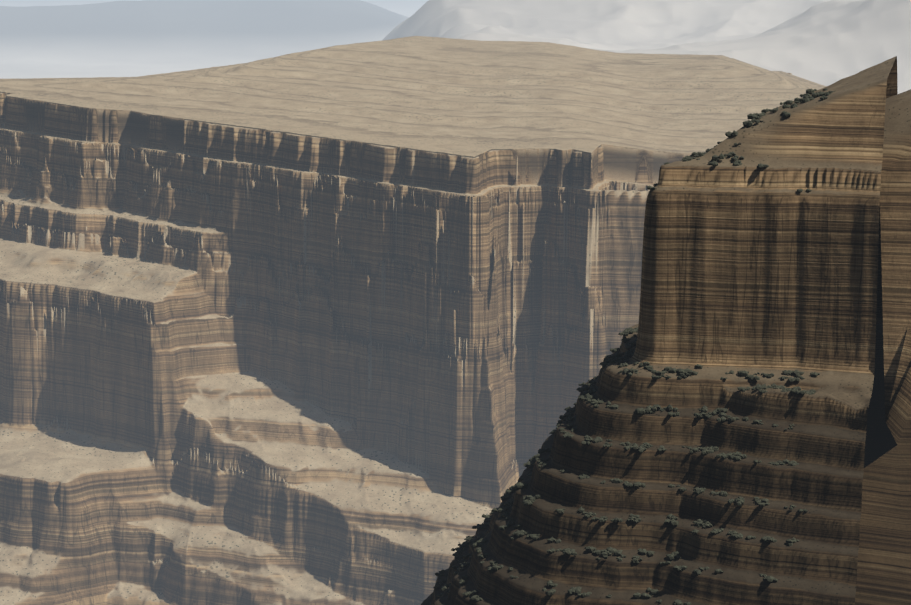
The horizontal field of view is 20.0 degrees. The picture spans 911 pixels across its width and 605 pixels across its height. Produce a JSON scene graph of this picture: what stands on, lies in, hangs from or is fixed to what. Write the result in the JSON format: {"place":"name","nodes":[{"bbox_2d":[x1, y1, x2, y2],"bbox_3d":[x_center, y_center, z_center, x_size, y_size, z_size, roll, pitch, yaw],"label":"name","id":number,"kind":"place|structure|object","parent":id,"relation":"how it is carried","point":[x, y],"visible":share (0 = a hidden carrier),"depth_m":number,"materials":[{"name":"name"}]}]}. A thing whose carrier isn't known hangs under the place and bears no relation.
{"place":"outdoors","nodes":[
{"label":"outdoors","id":0,"kind":"place"},
{"bbox_2d":[0,36,826,604],"bbox_3d":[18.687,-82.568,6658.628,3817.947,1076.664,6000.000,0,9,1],"label":"canyon plateau","id":1,"kind":"structure","parent":0,"point":[338,324],"depth_m":5205.02,"materials":[{"name":"beige stone"}]},
{"bbox_2d":[0,0,910,93],"bbox_3d":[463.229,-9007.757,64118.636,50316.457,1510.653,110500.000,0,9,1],"label":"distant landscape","id":2,"kind":"structure","parent":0,"point":[826,42],"depth_m":19346.81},
{"bbox_2d":[421,56,897,604],"bbox_3d":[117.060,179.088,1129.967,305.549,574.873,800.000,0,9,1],"label":"rocky cliff","id":3,"kind":"structure","parent":0,"point":[749,266],"depth_m":987.89,"materials":[{"name":"brown stone"}]},
{"bbox_2d":[433,88,835,604],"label":"shrubs","id":4,"kind":"object","parent":3,"relation":"on","point":[586,390],"visible":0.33,"depth_m":991.59,"materials":[{"name":"green plant"}]},
{"bbox_2d":[855,89,910,604],"bbox_3d":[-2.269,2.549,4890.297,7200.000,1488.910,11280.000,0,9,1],"label":"cliff face","id":5,"kind":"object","parent":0,"point":[884,567],"depth_m":972.95}
]}

